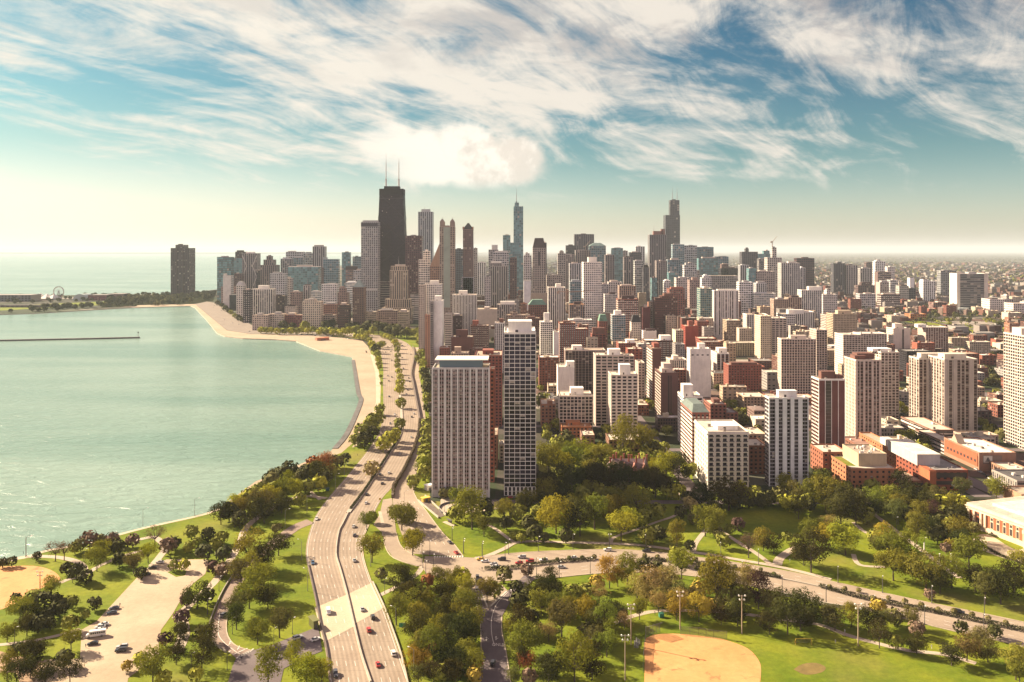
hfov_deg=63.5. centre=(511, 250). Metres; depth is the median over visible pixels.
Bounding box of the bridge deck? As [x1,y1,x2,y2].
[315,583,382,640]
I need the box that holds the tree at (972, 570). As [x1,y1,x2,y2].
[962,562,987,589]
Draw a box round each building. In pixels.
[0,294,40,301]
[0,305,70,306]
[40,293,61,299]
[73,293,91,299]
[88,294,113,299]
[110,293,129,296]
[477,306,496,327]
[495,427,497,468]
[499,440,503,462]
[506,299,518,313]
[521,302,526,313]
[538,355,558,390]
[540,398,555,427]
[547,382,556,394]
[549,395,557,415]
[560,420,591,436]
[565,289,568,301]
[568,318,591,335]
[578,323,588,335]
[580,430,594,444]
[586,336,597,346]
[606,433,641,451]
[625,346,642,370]
[636,342,649,369]
[638,292,645,313]
[638,400,648,414]
[655,412,677,430]
[665,314,675,338]
[672,329,683,342]
[672,342,684,357]
[673,368,685,389]
[685,308,689,315]
[694,320,708,335]
[696,316,713,326]
[697,270,737,289]
[699,340,720,349]
[702,325,713,336]
[704,397,725,418]
[711,370,722,388]
[719,383,746,401]
[723,318,739,340]
[723,341,735,360]
[724,341,754,355]
[725,407,737,422]
[736,327,751,340]
[736,392,764,409]
[743,312,767,340]
[744,427,764,442]
[747,405,764,415]
[748,308,756,312]
[748,358,771,368]
[749,415,764,429]
[749,438,764,473]
[752,292,775,307]
[756,270,774,292]
[757,305,769,314]
[759,390,775,394]
[762,369,776,389]
[772,353,776,368]
[776,307,791,312]
[788,324,800,336]
[793,329,807,336]
[797,394,810,404]
[810,444,841,469]
[827,344,834,347]
[827,348,834,365]
[837,300,846,306]
[838,363,843,377]
[845,436,875,446]
[848,298,861,308]
[854,282,874,296]
[856,293,875,309]
[859,432,895,466]
[861,313,877,316]
[880,306,894,313]
[881,416,898,424]
[881,424,903,435]
[882,301,894,306]
[882,434,910,439]
[883,321,896,325]
[884,313,904,315]
[887,315,899,322]
[887,342,894,350]
[898,471,922,486]
[899,370,902,380]
[899,388,908,402]
[901,416,954,436]
[904,313,925,320]
[905,307,914,312]
[910,335,917,348]
[912,341,934,351]
[913,306,918,312]
[915,429,946,453]
[919,305,926,314]
[928,301,947,308]
[935,348,942,351]
[943,304,955,315]
[948,336,968,345]
[948,342,953,349]
[949,348,966,351]
[952,351,978,363]
[961,431,994,443]
[964,340,990,352]
[969,334,986,340]
[971,306,982,311]
[978,309,988,314]
[978,364,987,377]
[978,371,984,383]
[978,385,984,397]
[978,397,1002,408]
[978,406,991,423]
[979,353,996,364]
[981,298,1004,312]
[985,310,997,316]
[987,391,1003,401]
[988,402,1003,416]
[991,338,1003,345]
[991,348,1003,353]
[992,342,1003,349]
[994,366,1003,378]
[996,359,1003,367]
[997,354,1003,358]
[999,294,1012,301]
[1001,377,1003,387]
[1002,312,1021,321]
[1004,301,1023,312]
[1004,316,1021,320]
[1004,321,1018,331]
[1009,296,1020,301]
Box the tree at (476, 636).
[454,622,480,645]
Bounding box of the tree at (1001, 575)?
[981,564,1022,603]
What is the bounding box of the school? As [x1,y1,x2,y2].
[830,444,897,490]
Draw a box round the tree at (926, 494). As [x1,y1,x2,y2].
[916,490,937,504]
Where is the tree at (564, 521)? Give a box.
[557,516,578,529]
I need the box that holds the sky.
[0,0,1023,251]
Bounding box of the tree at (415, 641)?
[404,628,430,653]
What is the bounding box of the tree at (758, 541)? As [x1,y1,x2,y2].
[751,525,774,550]
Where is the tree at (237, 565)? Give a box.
[225,554,256,584]
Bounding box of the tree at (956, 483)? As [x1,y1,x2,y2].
[951,476,972,494]
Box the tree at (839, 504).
[822,491,855,523]
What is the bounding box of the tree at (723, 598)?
[713,585,738,607]
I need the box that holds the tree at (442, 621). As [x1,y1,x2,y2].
[436,612,454,644]
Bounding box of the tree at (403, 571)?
[388,562,413,594]
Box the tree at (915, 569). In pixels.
[902,547,947,588]
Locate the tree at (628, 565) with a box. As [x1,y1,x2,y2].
[618,557,638,576]
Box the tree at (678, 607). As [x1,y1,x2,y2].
[664,591,688,620]
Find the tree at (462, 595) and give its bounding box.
[451,588,482,611]
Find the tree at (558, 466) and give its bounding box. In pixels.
[547,460,572,491]
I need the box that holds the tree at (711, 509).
[701,503,726,524]
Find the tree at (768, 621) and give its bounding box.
[753,609,778,634]
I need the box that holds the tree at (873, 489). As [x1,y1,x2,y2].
[862,485,883,499]
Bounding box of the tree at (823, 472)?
[803,466,832,486]
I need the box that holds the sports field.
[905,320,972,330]
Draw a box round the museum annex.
[1003,486,1023,497]
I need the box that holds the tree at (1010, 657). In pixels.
[995,642,1023,679]
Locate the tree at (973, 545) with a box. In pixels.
[950,532,987,568]
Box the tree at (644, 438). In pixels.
[629,423,653,446]
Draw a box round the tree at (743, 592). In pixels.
[733,585,754,605]
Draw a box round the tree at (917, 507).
[909,499,932,514]
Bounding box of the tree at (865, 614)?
[853,603,886,632]
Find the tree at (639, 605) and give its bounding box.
[631,597,647,619]
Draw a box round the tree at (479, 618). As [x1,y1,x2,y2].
[460,605,484,626]
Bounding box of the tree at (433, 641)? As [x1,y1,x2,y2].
[416,623,448,660]
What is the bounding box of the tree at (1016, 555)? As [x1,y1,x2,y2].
[1006,547,1023,564]
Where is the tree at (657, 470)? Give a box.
[641,465,668,492]
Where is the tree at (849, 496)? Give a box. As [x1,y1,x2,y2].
[839,486,871,524]
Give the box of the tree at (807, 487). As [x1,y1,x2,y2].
[798,475,827,509]
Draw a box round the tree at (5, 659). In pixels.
[0,646,20,679]
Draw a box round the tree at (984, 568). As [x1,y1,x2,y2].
[981,565,1005,592]
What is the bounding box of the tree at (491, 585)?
[476,576,498,602]
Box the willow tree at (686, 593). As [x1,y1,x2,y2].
[665,586,690,614]
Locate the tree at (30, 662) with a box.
[16,654,41,678]
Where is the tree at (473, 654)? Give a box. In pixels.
[462,647,485,672]
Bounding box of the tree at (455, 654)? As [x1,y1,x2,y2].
[441,645,467,667]
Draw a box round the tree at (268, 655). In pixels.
[253,639,285,681]
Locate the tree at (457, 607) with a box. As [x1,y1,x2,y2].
[449,597,472,614]
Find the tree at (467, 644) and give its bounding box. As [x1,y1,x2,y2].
[453,638,476,661]
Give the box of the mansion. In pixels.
[607,452,649,481]
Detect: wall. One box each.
[346,395,402,512]
[391,346,419,497]
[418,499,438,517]
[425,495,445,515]
[439,501,459,513]
[779,592,844,607]
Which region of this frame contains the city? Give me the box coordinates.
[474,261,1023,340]
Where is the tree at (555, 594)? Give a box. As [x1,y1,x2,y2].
[540,589,561,610]
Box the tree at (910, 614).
[900,604,921,622]
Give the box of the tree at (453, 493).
[448,483,481,517]
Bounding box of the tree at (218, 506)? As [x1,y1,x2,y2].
[207,500,232,524]
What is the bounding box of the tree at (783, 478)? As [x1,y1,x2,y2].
[775,472,796,490]
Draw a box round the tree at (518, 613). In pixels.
[503,603,533,631]
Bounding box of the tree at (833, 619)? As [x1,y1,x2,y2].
[820,603,846,630]
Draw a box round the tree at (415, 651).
[403,644,422,667]
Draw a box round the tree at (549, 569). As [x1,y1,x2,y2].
[540,565,562,578]
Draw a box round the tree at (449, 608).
[441,602,460,617]
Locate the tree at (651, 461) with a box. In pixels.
[648,457,663,474]
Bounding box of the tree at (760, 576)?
[747,567,772,608]
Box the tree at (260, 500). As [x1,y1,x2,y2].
[245,496,267,522]
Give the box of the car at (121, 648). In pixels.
[114,646,126,652]
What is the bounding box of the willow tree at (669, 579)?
[656,564,685,596]
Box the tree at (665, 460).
[653,450,679,472]
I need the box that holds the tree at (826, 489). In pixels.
[808,473,841,510]
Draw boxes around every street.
[492,500,972,504]
[502,425,1003,426]
[638,415,701,496]
[639,316,990,496]
[666,448,1023,450]
[932,317,1000,317]
[968,476,1002,497]
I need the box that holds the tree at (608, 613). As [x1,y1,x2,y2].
[593,600,616,620]
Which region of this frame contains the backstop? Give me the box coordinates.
[645,622,662,635]
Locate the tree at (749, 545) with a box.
[737,532,755,557]
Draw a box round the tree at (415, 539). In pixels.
[400,527,425,555]
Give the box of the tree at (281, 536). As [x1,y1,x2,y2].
[264,532,294,555]
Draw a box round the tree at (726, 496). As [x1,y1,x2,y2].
[706,475,750,510]
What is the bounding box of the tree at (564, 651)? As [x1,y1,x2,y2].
[553,628,596,681]
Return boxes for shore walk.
[4,509,219,559]
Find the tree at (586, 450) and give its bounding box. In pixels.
[573,435,596,458]
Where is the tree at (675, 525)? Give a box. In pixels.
[665,518,685,545]
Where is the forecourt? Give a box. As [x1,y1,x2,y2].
[441,497,497,514]
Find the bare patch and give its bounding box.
[794,663,825,674]
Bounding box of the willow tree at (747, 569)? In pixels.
[736,561,755,588]
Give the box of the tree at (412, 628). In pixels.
[401,606,430,636]
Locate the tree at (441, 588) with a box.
[431,578,455,600]
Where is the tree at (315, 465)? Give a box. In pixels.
[308,458,332,487]
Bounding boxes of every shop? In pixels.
[989,461,1023,471]
[992,469,1023,485]
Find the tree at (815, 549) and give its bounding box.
[789,526,834,572]
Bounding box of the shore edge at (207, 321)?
[0,306,352,358]
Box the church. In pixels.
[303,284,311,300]
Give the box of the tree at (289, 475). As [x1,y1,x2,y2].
[272,469,298,495]
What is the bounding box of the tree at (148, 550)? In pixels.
[137,541,158,562]
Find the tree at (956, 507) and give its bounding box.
[945,503,972,519]
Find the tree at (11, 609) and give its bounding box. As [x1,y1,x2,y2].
[3,596,33,615]
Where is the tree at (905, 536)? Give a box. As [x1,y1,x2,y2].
[898,528,924,556]
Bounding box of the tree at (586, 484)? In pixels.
[581,480,599,492]
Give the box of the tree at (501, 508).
[493,497,514,516]
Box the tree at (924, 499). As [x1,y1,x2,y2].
[897,488,932,507]
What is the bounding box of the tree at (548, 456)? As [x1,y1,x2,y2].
[536,440,564,474]
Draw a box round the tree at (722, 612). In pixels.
[709,603,731,624]
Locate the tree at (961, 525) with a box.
[939,513,974,534]
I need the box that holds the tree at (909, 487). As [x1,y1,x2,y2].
[900,480,923,500]
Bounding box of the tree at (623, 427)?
[605,412,640,449]
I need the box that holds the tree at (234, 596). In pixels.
[222,590,251,612]
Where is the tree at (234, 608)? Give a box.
[223,600,246,629]
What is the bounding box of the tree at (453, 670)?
[441,657,466,681]
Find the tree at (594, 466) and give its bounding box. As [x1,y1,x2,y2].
[585,457,608,485]
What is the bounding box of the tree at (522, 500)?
[514,487,538,512]
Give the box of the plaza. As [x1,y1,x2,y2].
[974,534,1023,560]
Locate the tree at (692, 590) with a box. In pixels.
[681,586,696,607]
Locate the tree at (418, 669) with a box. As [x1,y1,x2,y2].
[408,663,427,681]
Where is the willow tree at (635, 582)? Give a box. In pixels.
[623,570,650,598]
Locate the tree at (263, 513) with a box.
[251,502,277,523]
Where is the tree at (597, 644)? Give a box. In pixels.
[581,639,602,656]
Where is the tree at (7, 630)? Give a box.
[0,621,20,642]
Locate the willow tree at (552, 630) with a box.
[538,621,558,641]
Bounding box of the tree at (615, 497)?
[612,494,627,511]
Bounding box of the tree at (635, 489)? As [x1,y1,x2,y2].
[620,481,652,511]
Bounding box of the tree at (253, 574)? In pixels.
[241,561,276,599]
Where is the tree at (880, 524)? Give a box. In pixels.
[871,520,895,549]
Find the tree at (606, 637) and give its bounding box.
[592,628,620,656]
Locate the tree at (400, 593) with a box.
[394,583,409,599]
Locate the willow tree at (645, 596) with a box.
[634,580,657,603]
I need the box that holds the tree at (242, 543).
[231,525,265,562]
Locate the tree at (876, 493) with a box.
[866,489,885,513]
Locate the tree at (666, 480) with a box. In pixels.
[655,471,681,495]
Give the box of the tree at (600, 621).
[588,613,608,635]
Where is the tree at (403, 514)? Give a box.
[386,501,417,530]
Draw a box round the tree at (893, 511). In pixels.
[882,498,908,524]
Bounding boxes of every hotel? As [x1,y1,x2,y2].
[366,310,377,322]
[377,309,398,324]
[398,309,409,329]
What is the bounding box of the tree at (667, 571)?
[658,563,678,578]
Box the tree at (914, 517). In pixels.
[905,508,928,529]
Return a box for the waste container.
[658,612,663,617]
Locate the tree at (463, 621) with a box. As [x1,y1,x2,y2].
[444,611,483,640]
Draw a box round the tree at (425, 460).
[413,456,431,470]
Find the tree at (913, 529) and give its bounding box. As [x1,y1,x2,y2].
[903,511,929,542]
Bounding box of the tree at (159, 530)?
[143,524,166,541]
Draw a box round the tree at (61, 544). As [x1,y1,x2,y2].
[54,541,72,559]
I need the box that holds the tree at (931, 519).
[918,512,944,538]
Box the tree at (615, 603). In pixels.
[599,595,623,616]
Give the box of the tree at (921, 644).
[903,629,928,653]
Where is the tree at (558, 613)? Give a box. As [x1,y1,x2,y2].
[546,596,578,636]
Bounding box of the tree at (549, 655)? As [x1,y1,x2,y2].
[539,649,558,665]
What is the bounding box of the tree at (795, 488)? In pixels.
[786,480,803,498]
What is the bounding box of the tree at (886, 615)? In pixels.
[875,608,892,623]
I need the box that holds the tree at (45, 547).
[43,541,68,561]
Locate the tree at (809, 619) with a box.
[790,607,816,630]
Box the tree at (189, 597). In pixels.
[179,579,211,608]
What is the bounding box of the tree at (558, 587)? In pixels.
[547,577,565,596]
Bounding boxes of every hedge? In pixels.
[349,428,401,508]
[391,418,420,493]
[484,556,593,569]
[642,556,780,577]
[818,583,1023,630]
[976,539,1011,558]
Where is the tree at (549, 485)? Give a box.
[533,476,558,498]
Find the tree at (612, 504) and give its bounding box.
[602,494,619,526]
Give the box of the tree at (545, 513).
[536,493,576,533]
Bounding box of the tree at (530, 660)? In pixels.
[516,649,536,667]
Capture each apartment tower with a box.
[171,244,194,294]
[236,281,245,317]
[243,289,252,322]
[252,313,270,329]
[270,312,285,327]
[281,257,292,272]
[285,305,297,313]
[285,313,301,328]
[286,251,304,258]
[302,298,323,328]
[303,252,312,264]
[313,245,326,266]
[323,257,339,287]
[323,302,338,321]
[323,314,336,327]
[338,302,350,328]
[352,280,365,326]
[419,284,425,348]
[425,280,441,313]
[425,313,429,367]
[430,300,434,373]
[432,356,489,497]
[434,295,443,363]
[439,346,449,355]
[445,312,452,352]
[451,329,473,352]
[451,346,468,355]
[453,313,462,334]
[469,346,482,355]
[470,320,488,347]
[475,348,501,425]
[485,275,490,307]
[490,261,507,307]
[490,366,494,481]
[495,318,504,372]
[504,319,535,495]
[507,310,524,318]
[525,316,539,343]
[540,313,552,354]
[553,330,558,355]
[557,360,574,395]
[558,320,575,361]
[558,386,592,431]
[564,345,604,393]
[575,327,587,346]
[590,327,605,350]
[593,348,623,425]
[597,314,607,344]
[602,283,608,311]
[607,280,621,297]
[608,363,637,432]
[611,310,625,344]
[616,295,637,338]
[616,339,642,352]
[618,284,635,297]
[622,353,633,370]
[630,315,640,340]
[633,260,642,298]
[635,359,644,398]
[641,305,649,329]
[641,328,656,339]
[642,335,672,361]
[647,342,660,403]
[649,300,652,327]
[651,293,676,336]
[655,260,666,296]
[655,362,677,413]
[663,279,669,292]
[666,355,686,382]
[667,287,684,315]
[674,277,689,307]
[678,383,702,442]
[681,320,697,350]
[681,398,708,463]
[682,262,696,278]
[687,277,699,307]
[687,343,710,396]
[694,419,749,490]
[695,336,715,346]
[697,286,712,316]
[700,274,710,287]
[711,347,728,369]
[712,289,738,339]
[723,361,761,391]
[736,280,752,313]
[738,264,748,281]
[746,267,755,282]
[753,281,766,292]
[754,314,770,358]
[765,389,808,485]
[770,297,787,315]
[771,316,786,359]
[777,335,815,394]
[784,295,801,308]
[797,286,821,319]
[809,327,826,375]
[811,370,844,447]
[820,312,825,328]
[822,288,836,313]
[826,310,856,343]
[830,262,844,293]
[834,332,860,373]
[844,352,880,436]
[845,264,857,293]
[853,331,886,351]
[858,267,870,284]
[864,262,872,282]
[867,347,898,417]
[873,260,884,284]
[874,271,890,293]
[876,280,888,301]
[885,266,894,279]
[886,323,909,348]
[887,279,897,292]
[896,284,908,299]
[898,349,931,375]
[907,277,913,287]
[909,287,915,299]
[909,352,937,418]
[915,324,947,351]
[919,279,934,300]
[928,352,977,430]
[1003,327,1023,449]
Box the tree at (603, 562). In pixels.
[595,553,620,588]
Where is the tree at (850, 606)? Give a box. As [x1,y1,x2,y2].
[840,600,860,627]
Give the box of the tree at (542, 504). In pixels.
[540,498,560,516]
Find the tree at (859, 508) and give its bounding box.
[849,501,868,520]
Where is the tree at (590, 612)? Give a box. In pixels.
[585,604,607,621]
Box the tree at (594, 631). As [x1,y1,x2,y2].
[584,623,604,647]
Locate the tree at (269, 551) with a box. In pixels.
[252,541,275,567]
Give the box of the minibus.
[86,628,105,637]
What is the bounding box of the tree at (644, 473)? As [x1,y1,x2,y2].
[629,466,653,495]
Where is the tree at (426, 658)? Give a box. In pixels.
[410,647,433,665]
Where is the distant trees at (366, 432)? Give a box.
[0,256,1023,681]
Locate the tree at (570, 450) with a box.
[561,445,583,467]
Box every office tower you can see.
[217,256,233,301]
[221,286,235,302]
[223,274,233,306]
[229,293,235,310]
[234,257,241,272]
[234,273,243,285]
[235,250,245,256]
[242,252,260,288]
[253,285,275,314]
[257,270,259,287]
[260,255,279,284]
[270,272,287,305]
[276,294,286,312]
[288,265,320,291]
[288,277,292,304]
[291,290,302,312]
[292,257,304,265]
[311,290,321,300]
[321,267,323,290]
[322,283,338,303]
[338,286,349,303]
[342,251,350,287]
[346,266,357,281]
[346,281,355,311]
[353,256,360,268]
[354,269,360,281]
[361,220,379,311]
[378,166,406,308]
[382,261,413,322]
[405,235,422,297]
[410,293,418,319]
[418,207,433,261]
[419,249,430,284]
[430,246,438,279]
[439,219,454,327]
[452,290,476,334]
[455,248,462,293]
[462,277,473,293]
[463,223,473,293]
[474,247,477,293]
[477,262,485,294]
[489,245,497,275]
[493,251,508,293]
[497,301,515,324]
[503,234,509,291]
[510,187,522,294]
[510,257,516,299]
[524,252,530,280]
[524,280,530,309]
[531,238,546,302]
[544,242,546,274]
[546,274,562,302]
[547,283,564,329]
[557,250,564,286]
[565,244,575,261]
[565,254,573,288]
[569,262,581,280]
[569,279,581,302]
[574,233,593,249]
[575,250,589,262]
[582,257,601,326]
[589,243,605,282]
[603,292,616,312]
[604,254,613,283]
[611,247,622,283]
[623,256,632,284]
[628,251,640,260]
[635,246,644,264]
[642,265,648,301]
[648,226,666,290]
[650,276,656,299]
[663,193,679,259]
[666,258,680,276]
[667,272,676,286]
[671,244,683,276]
[684,245,696,264]
[697,247,713,257]
[697,257,717,274]
[713,256,728,267]
[718,267,737,275]
[720,263,728,274]
[739,247,757,270]
[757,258,763,270]
[758,250,769,258]
[776,309,803,330]
[778,261,799,297]
[794,257,813,288]
[795,310,813,329]
[800,266,804,288]
[877,293,899,305]
[937,270,955,295]
[949,272,987,312]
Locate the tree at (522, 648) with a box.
[511,642,529,669]
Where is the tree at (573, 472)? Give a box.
[559,463,586,492]
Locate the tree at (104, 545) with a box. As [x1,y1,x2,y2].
[92,538,112,553]
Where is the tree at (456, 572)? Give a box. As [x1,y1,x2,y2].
[443,565,464,582]
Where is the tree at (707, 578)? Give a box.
[694,552,736,603]
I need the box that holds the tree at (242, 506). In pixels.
[230,496,250,510]
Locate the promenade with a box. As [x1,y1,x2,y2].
[353,354,380,446]
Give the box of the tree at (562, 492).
[552,482,573,500]
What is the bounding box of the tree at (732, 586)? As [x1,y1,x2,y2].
[716,570,741,592]
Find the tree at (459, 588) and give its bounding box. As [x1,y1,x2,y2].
[456,586,472,597]
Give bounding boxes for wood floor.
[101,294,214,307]
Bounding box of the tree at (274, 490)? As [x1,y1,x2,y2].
[259,483,282,500]
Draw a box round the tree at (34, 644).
[16,636,48,660]
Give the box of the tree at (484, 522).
[475,515,492,530]
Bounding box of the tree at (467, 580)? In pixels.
[452,573,477,590]
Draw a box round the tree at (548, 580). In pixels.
[533,574,556,590]
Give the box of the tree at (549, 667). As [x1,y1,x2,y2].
[534,651,566,681]
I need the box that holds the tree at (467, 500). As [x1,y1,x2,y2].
[452,485,486,529]
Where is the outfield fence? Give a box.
[680,626,726,638]
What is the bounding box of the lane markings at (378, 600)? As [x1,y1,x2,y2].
[307,427,1013,681]
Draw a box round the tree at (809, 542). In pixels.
[789,538,815,565]
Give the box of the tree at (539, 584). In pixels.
[522,577,551,605]
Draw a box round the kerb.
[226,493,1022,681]
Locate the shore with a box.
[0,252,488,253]
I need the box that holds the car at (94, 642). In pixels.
[87,640,98,645]
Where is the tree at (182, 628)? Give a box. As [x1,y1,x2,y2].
[169,622,191,648]
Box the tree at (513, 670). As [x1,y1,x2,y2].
[505,663,522,681]
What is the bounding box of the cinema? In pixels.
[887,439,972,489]
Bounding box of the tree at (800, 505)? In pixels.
[786,491,810,518]
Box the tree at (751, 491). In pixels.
[734,479,755,508]
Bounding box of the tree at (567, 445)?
[560,440,576,449]
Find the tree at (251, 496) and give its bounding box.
[242,490,261,511]
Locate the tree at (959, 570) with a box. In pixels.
[934,551,969,588]
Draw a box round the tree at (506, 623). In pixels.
[502,618,517,634]
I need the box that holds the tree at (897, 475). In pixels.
[887,467,913,490]
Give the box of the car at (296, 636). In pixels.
[292,634,303,640]
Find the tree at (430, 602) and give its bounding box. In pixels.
[416,587,435,609]
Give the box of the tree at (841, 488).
[826,482,856,513]
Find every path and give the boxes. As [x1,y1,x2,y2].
[0,628,80,645]
[17,555,87,569]
[61,550,142,582]
[136,536,166,565]
[172,495,327,617]
[174,618,189,647]
[306,487,320,499]
[378,511,384,524]
[379,563,422,595]
[475,540,831,579]
[488,525,514,541]
[580,609,976,664]
[610,493,684,541]
[691,528,708,550]
[720,530,771,563]
[772,545,819,564]
[851,554,883,567]
[852,522,882,532]
[872,512,961,577]
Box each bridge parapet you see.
[307,563,330,681]
[372,581,407,681]
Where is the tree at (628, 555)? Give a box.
[616,550,641,580]
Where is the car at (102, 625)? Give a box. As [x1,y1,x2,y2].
[94,624,105,628]
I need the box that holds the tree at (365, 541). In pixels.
[356,532,385,562]
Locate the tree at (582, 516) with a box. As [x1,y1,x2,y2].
[565,497,596,535]
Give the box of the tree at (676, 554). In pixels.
[666,547,694,577]
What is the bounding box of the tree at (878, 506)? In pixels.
[857,494,884,512]
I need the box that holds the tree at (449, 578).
[438,573,458,593]
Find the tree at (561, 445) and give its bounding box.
[540,441,563,458]
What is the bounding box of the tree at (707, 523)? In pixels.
[691,503,720,536]
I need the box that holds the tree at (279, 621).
[267,606,293,637]
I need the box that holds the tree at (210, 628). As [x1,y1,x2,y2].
[194,619,221,650]
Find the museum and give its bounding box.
[965,496,1023,551]
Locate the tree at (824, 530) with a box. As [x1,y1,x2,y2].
[811,522,838,544]
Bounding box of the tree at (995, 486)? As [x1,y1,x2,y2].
[983,476,1012,498]
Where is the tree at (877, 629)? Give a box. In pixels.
[867,617,892,648]
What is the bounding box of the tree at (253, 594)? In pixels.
[232,579,264,608]
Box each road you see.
[211,519,313,657]
[228,627,321,681]
[306,333,417,681]
[373,498,507,609]
[393,347,461,556]
[477,575,533,681]
[478,550,1023,645]
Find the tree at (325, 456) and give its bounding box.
[315,449,335,469]
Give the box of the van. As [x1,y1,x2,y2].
[326,606,330,614]
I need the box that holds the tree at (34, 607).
[19,601,43,616]
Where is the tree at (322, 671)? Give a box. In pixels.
[309,656,333,681]
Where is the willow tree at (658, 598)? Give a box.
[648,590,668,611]
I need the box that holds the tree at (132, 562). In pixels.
[122,550,143,573]
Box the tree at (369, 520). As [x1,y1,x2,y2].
[357,511,375,529]
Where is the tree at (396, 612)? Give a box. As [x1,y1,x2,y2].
[383,590,407,624]
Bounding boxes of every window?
[433,386,487,488]
[505,402,534,486]
[596,418,605,425]
[678,394,679,440]
[766,398,806,484]
[782,358,815,393]
[846,358,878,435]
[868,350,898,416]
[910,357,925,416]
[929,356,976,430]
[936,473,966,477]
[936,481,951,484]
[1004,334,1023,448]
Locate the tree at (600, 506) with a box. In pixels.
[578,492,608,529]
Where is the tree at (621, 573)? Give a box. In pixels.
[606,565,627,586]
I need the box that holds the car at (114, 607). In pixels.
[109,605,119,609]
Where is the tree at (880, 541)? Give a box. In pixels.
[873,524,905,552]
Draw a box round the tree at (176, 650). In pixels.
[164,643,188,664]
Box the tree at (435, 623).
[426,613,445,637]
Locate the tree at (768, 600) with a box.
[755,586,783,609]
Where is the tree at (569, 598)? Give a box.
[561,595,577,610]
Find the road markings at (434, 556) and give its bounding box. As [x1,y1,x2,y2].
[218,556,507,657]
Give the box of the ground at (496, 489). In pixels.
[0,255,1023,517]
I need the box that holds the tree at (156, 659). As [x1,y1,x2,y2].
[133,642,171,681]
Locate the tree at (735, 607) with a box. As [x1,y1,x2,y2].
[723,596,751,625]
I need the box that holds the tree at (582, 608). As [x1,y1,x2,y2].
[572,593,596,621]
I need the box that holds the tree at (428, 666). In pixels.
[422,660,446,681]
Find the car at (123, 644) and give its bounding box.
[116,643,128,647]
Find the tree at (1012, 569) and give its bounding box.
[996,557,1023,591]
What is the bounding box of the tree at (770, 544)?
[763,532,784,553]
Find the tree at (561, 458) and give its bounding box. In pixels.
[550,450,575,471]
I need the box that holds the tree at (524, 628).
[503,618,542,649]
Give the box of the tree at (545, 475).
[537,468,563,490]
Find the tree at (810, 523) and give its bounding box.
[798,516,827,542]
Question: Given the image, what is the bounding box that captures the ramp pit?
[420,500,444,516]
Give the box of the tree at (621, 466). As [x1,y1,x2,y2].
[607,460,632,482]
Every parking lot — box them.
[0,651,42,681]
[36,559,206,681]
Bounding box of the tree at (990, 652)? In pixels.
[973,637,1001,661]
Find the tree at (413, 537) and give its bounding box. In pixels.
[401,528,423,551]
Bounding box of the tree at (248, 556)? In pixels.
[243,549,263,575]
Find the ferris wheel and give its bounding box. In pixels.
[53,286,63,296]
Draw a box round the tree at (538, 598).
[528,586,552,615]
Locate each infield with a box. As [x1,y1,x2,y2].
[0,566,59,608]
[644,634,760,681]
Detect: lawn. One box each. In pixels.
[0,302,102,310]
[0,328,1023,681]
[168,569,185,576]
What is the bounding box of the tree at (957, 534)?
[948,527,973,547]
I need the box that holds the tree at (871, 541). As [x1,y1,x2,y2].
[867,535,890,550]
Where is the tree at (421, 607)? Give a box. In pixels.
[406,600,431,628]
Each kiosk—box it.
[308,615,319,628]
[315,337,328,340]
[420,496,430,501]
[424,483,431,490]
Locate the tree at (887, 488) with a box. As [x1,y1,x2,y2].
[879,484,901,499]
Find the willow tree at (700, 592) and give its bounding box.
[685,584,704,604]
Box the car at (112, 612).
[106,610,116,614]
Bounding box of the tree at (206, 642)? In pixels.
[189,633,217,667]
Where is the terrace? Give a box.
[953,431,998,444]
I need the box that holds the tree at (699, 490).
[690,482,714,507]
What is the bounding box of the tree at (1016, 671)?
[1006,658,1023,681]
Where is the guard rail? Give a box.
[208,574,232,652]
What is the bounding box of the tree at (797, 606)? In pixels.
[767,585,806,634]
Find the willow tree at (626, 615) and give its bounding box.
[614,611,635,628]
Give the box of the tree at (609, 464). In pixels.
[605,460,624,476]
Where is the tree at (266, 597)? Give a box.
[255,583,279,608]
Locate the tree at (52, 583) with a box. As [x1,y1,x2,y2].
[39,574,62,591]
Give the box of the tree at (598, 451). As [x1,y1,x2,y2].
[590,441,618,462]
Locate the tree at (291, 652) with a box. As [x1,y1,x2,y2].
[279,637,307,670]
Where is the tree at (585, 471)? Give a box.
[572,467,593,486]
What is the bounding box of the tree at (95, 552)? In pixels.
[82,545,110,571]
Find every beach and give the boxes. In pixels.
[136,304,375,500]
[196,302,330,336]
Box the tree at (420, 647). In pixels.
[408,642,428,661]
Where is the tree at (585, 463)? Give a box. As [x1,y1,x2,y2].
[581,459,596,469]
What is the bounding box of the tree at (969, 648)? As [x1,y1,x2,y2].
[953,632,984,660]
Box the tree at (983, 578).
[971,571,998,603]
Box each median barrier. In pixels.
[335,512,371,681]
[782,578,821,587]
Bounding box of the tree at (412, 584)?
[398,578,430,600]
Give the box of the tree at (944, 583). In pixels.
[927,565,956,593]
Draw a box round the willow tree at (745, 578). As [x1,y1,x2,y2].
[732,567,760,597]
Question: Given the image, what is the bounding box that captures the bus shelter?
[443,518,454,525]
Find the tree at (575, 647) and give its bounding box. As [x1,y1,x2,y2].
[562,637,595,669]
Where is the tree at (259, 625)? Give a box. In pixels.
[244,615,270,643]
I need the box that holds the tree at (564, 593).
[557,588,578,599]
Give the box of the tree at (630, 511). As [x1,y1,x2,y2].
[618,506,643,531]
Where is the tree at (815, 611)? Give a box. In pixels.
[789,586,825,619]
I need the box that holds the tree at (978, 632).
[968,625,992,648]
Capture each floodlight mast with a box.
[621,634,629,680]
[627,603,634,644]
[676,591,683,628]
[738,595,745,633]
[854,603,862,645]
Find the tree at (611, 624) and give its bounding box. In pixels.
[603,617,619,642]
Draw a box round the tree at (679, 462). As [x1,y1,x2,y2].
[666,451,692,482]
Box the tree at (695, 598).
[684,590,712,621]

